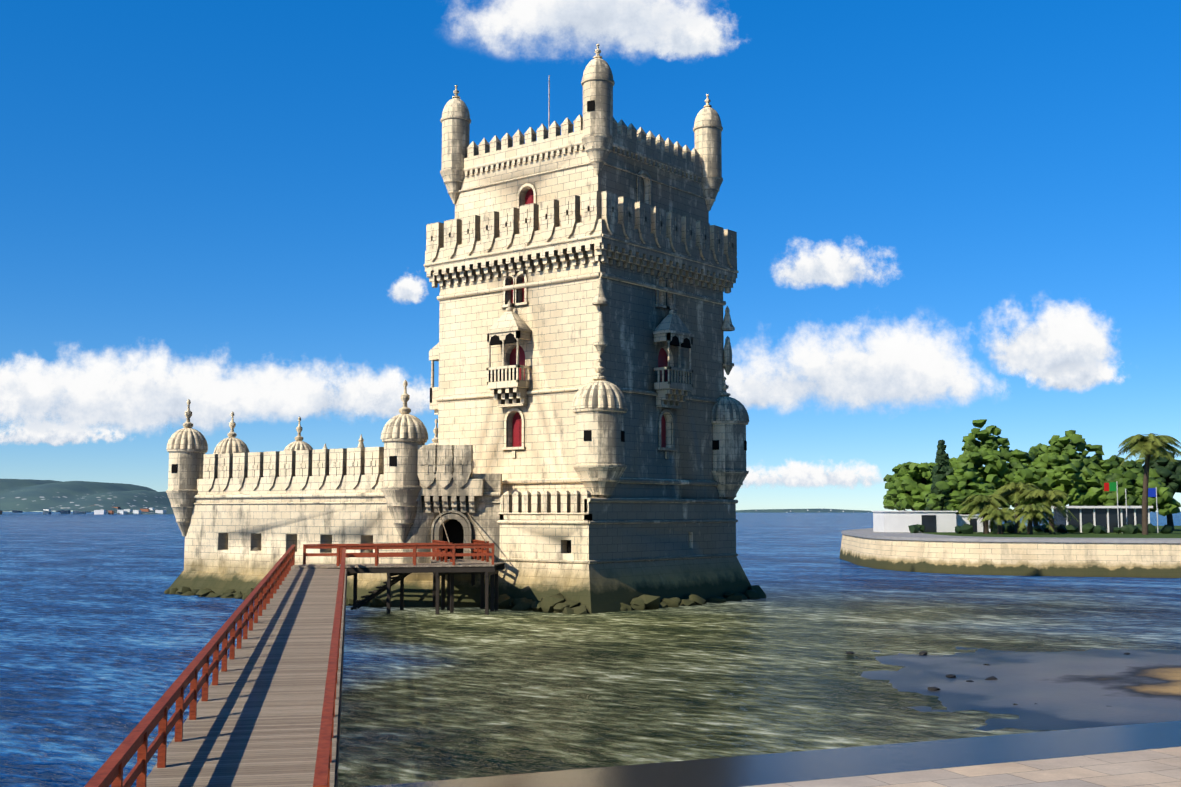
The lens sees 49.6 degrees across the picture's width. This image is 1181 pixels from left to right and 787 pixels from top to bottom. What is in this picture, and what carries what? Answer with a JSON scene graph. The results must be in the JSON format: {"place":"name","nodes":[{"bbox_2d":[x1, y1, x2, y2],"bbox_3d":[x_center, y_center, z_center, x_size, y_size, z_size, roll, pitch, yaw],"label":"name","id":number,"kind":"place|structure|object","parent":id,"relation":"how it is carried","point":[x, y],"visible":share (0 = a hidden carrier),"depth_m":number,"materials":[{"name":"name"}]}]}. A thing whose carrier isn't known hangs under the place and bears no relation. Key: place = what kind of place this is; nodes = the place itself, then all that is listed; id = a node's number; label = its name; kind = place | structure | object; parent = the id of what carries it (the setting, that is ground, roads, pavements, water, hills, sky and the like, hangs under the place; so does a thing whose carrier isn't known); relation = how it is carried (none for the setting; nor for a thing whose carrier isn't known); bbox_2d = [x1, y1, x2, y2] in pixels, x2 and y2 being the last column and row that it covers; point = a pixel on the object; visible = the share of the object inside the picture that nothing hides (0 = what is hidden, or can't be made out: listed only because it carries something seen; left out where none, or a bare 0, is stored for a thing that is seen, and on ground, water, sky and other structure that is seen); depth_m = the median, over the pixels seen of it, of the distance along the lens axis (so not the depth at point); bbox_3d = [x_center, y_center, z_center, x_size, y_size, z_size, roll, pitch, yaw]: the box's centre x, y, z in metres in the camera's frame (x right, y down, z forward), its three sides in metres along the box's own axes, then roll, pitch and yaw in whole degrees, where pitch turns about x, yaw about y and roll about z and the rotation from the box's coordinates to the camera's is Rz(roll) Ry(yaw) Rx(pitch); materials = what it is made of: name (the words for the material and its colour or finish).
{"place":"outdoors","nodes":[
{"label":"outdoors","id":0,"kind":"place"},
{"bbox_2d":[0,355,110,430],"bbox_3d":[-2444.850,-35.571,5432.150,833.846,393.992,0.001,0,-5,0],"label":"cloud","id":1,"kind":"structure","parent":0,"point":[28,367],"depth_m":5438.33,"materials":[{"name":"white"}]},
{"bbox_2d":[0,424,125,445],"bbox_3d":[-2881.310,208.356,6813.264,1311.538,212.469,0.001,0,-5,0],"label":"cloud","id":2,"kind":"structure","parent":0,"point":[54,437],"depth_m":6812.03,"materials":[{"name":"white"}]},
{"bbox_2d":[0,348,301,432],"bbox_3d":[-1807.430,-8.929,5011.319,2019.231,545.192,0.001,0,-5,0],"label":"cloud","id":3,"kind":"structure","parent":0,"point":[139,391],"depth_m":5010.27,"materials":[{"name":"white"}]},
{"bbox_2d":[165,357,402,430],"bbox_3d":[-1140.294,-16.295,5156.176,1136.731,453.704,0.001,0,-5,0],"label":"cloud","id":4,"kind":"structure","parent":0,"point":[361,393],"depth_m":5156.36,"materials":[{"name":"white"}]},
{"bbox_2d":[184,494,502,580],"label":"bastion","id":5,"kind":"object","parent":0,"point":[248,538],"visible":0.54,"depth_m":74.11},
{"bbox_2d":[376,369,429,417],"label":"cloud","id":6,"kind":"structure","parent":0,"point":[418,400],"depth_m":5296.61,"materials":[{"name":"white"}]},
{"bbox_2d":[391,276,423,302],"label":"cloud","id":7,"kind":"structure","parent":0,"point":[410,288],"depth_m":6610.93,"materials":[{"name":"white"}]},
{"bbox_2d":[0,479,872,513],"bbox_3d":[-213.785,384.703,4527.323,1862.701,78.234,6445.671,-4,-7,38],"label":"shore hills","id":8,"kind":"structure","parent":0,"point":[27,495],"depth_m":2540.35,"materials":[{"name":"green plant"}]},
{"bbox_2d":[0,505,165,513],"bbox_3d":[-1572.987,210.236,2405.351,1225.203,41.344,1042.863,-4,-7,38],"label":"town buildings","id":9,"kind":"structure","parent":8,"relation":"on","point":[105,511],"depth_m":2354.53,"materials":[{"name":"white paint"}]},
{"bbox_2d":[457,0,702,54],"bbox_3d":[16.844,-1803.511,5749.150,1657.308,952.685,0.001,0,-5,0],"label":"cloud","id":10,"kind":"structure","parent":0,"point":[607,23],"depth_m":5735.97,"materials":[{"name":"white"}]},
{"bbox_2d":[0,512,1180,786],"bbox_3d":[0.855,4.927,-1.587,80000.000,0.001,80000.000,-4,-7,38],"label":"water surface","id":11,"kind":"object","parent":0,"point":[104,638],"depth_m":45.75,"materials":[{"name":"blue liquid"}]},
{"bbox_2d":[164,380,501,607],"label":"bastion","id":12,"kind":"object","parent":11,"relation":"on","point":[404,470],"visible":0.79,"depth_m":71.75,"materials":[{"name":"beige stone"}]},
{"bbox_2d":[438,508,486,543],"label":"drawbridge chains","id":13,"kind":"object","parent":12,"relation":"attached to","point":[472,521],"visible":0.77,"depth_m":67.22,"materials":[{"name":"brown metal"}]},
{"bbox_2d":[334,569,346,786],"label":"bridge main piles","id":14,"kind":"object","parent":11,"relation":"on","point":[338,740],"visible":0.15,"depth_m":26.34,"materials":[{"name":"brown wood"}]},
{"bbox_2d":[146,565,345,786],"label":"bridge deck","id":15,"kind":"structure","parent":14,"relation":"on","point":[256,722],"depth_m":25.88,"materials":[{"name":"grey wood"}]},
{"bbox_2d":[84,545,345,786],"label":"bridge railings","id":16,"kind":"object","parent":15,"relation":"on","point":[109,772],"visible":0.96,"depth_m":22.42,"materials":[{"name":"red wood"}]},
{"bbox_2d":[291,562,504,567],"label":"bridge deck","id":17,"kind":"structure","parent":15,"relation":"on","point":[386,565],"depth_m":63.98,"materials":[{"name":"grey wood"}]},
{"bbox_2d":[303,543,494,565],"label":"bridge cross rails","id":18,"kind":"object","parent":17,"relation":"on","point":[414,554],"visible":0.88,"depth_m":63.77,"materials":[{"name":"red wood"}]},
{"bbox_2d":[350,573,409,609],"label":"stairs","id":19,"kind":"structure","parent":11,"relation":"on","point":[374,594],"depth_m":64.44,"materials":[{"name":"brown wood"}]},
{"bbox_2d":[321,564,504,614],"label":"platform supports","id":20,"kind":"object","parent":11,"relation":"on","point":[438,571],"visible":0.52,"depth_m":63.57,"materials":[{"name":"brown wood"}]},
{"bbox_2d":[431,561,496,612],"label":"support posts","id":21,"kind":"object","parent":11,"relation":"on","point":[472,583],"visible":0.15,"depth_m":66.00,"materials":[{"name":"brown wood"}]},
{"bbox_2d":[430,559,491,563],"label":"drawbridge deck","id":22,"kind":"structure","parent":21,"relation":"on","point":[466,561],"depth_m":66.41,"materials":[{"name":"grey wood"}]},
{"bbox_2d":[432,540,488,561],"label":"bridge gate rails","id":23,"kind":"object","parent":22,"relation":"on","point":[479,550],"visible":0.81,"depth_m":67.16,"materials":[{"name":"red wood"}]},
{"bbox_2d":[424,44,765,614],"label":"tower","id":24,"kind":"structure","parent":11,"relation":"on","point":[642,235],"depth_m":70.68,"materials":[{"name":"beige stone"}]},
{"bbox_2d":[839,528,1180,577],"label":"sea wall","id":25,"kind":"structure","parent":11,"relation":"on","point":[1143,558],"depth_m":101.42,"materials":[{"name":"stone"}]},
{"bbox_2d":[861,647,1180,730],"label":"sand bar","id":26,"kind":"object","parent":11,"relation":"on","point":[1065,690],"depth_m":36.98,"materials":[{"name":"grey sand"}]},
{"bbox_2d":[846,651,1129,706],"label":"rocks","id":27,"kind":"object","parent":26,"relation":"on","point":[947,675],"visible":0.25,"depth_m":38.96,"materials":[{"name":"black stone"}]},
{"bbox_2d":[0,0,1180,511],"label":"sky","id":28,"kind":"structure","parent":0,"point":[243,184],"materials":[{"name":"blue"}]},
{"bbox_2d":[499,522,735,561],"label":"tower base","id":29,"kind":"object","parent":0,"point":[589,542],"depth_m":67.97,"materials":[{"name":"beige stone"}]},
{"bbox_2d":[438,257,723,498],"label":"tower shaft","id":30,"kind":"object","parent":29,"relation":"on","point":[560,321],"visible":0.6,"depth_m":70.79,"materials":[{"name":"beige stone"}]},
{"bbox_2d":[455,146,708,243],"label":"upper tower wall","id":31,"kind":"structure","parent":30,"relation":"on","point":[577,181],"depth_m":72.80,"materials":[{"name":"beige stone"}]},
{"bbox_2d":[622,0,737,57],"bbox_3d":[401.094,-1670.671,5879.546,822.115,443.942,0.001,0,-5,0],"label":"cloud","id":32,"kind":"structure","parent":0,"point":[694,38],"depth_m":5876.07,"materials":[{"name":"white"}]},
{"bbox_2d":[724,366,768,408],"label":"cloud","id":33,"kind":"structure","parent":0,"point":[738,389],"depth_m":6150.14,"materials":[{"name":"white"}]},
{"bbox_2d":[740,461,882,488],"bbox_3d":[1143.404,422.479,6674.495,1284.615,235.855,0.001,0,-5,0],"label":"cloud","id":34,"kind":"structure","parent":0,"point":[794,474],"depth_m":6673.90,"materials":[{"name":"white"}]},
{"bbox_2d":[774,240,886,287],"bbox_3d":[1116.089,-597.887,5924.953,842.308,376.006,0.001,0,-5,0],"label":"cloud","id":35,"kind":"structure","parent":0,"point":[832,265],"depth_m":5923.00,"materials":[{"name":"white"}]},
{"bbox_2d":[730,319,993,412],"bbox_3d":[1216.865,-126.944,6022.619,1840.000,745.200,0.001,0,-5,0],"label":"cloud","id":36,"kind":"structure","parent":0,"point":[911,362],"depth_m":6021.21,"materials":[{"name":"white"}]},
{"bbox_2d":[743,747,1180,786],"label":"promenade pavement","id":37,"kind":"structure","parent":0,"point":[1160,767],"depth_m":20.70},
{"bbox_2d":[365,720,1180,786],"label":"quay edge","id":38,"kind":"object","parent":37,"relation":"on","point":[753,770],"visible":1,"depth_m":21.97,"materials":[{"name":"stone"}]},
{"bbox_2d":[849,529,1180,539],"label":"promenade","id":39,"kind":"structure","parent":0,"point":[871,532],"depth_m":111.84,"materials":[{"name":"concrete"}]},
{"bbox_2d":[871,506,1152,532],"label":"buildings","id":40,"kind":"structure","parent":39,"relation":"on","point":[1106,517],"depth_m":133.82,"materials":[{"name":"white paint"}]},
{"bbox_2d":[918,526,1180,537],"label":"garden ground","id":41,"kind":"structure","parent":0,"point":[1176,533],"depth_m":121.89,"materials":[{"name":"green plant"}]},
{"bbox_2d":[883,419,1180,526],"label":"trees","id":42,"kind":"object","parent":41,"relation":"on","point":[1066,467],"visible":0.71,"depth_m":147.12,"materials":[{"name":"green plant"}]},
{"bbox_2d":[908,522,1172,533],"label":"garden shrubs","id":43,"kind":"object","parent":41,"relation":"on","point":[1089,527],"visible":0.69,"depth_m":127.98,"materials":[{"name":"green plant"}]},
{"bbox_2d":[925,439,1180,529],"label":"conifer trees","id":44,"kind":"object","parent":41,"relation":"on","point":[1168,472],"visible":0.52,"depth_m":144.89,"materials":[{"name":"green plant"}]},
{"bbox_2d":[958,433,1180,534],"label":"palm trees","id":45,"kind":"object","parent":41,"relation":"on","point":[1149,447],"visible":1,"depth_m":122.95,"materials":[{"name":"green plant"}]},
{"bbox_2d":[1104,481,1158,532],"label":"flags","id":46,"kind":"object","parent":41,"relation":"on","point":[1113,486],"visible":0.73,"depth_m":129.14,"materials":[{"name":"silver metal"}]},
{"bbox_2d":[986,302,1115,396],"bbox_3d":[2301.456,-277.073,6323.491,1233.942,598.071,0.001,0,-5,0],"label":"cloud","id":47,"kind":"structure","parent":0,"point":[1057,339],"depth_m":6320.16,"materials":[{"name":"white"}]},
{"bbox_2d":[1025,362,1121,391],"bbox_3d":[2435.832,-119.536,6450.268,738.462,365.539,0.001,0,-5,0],"label":"cloud","id":48,"kind":"structure","parent":0,"point":[1080,379],"depth_m":6446.11,"materials":[{"name":"white"}]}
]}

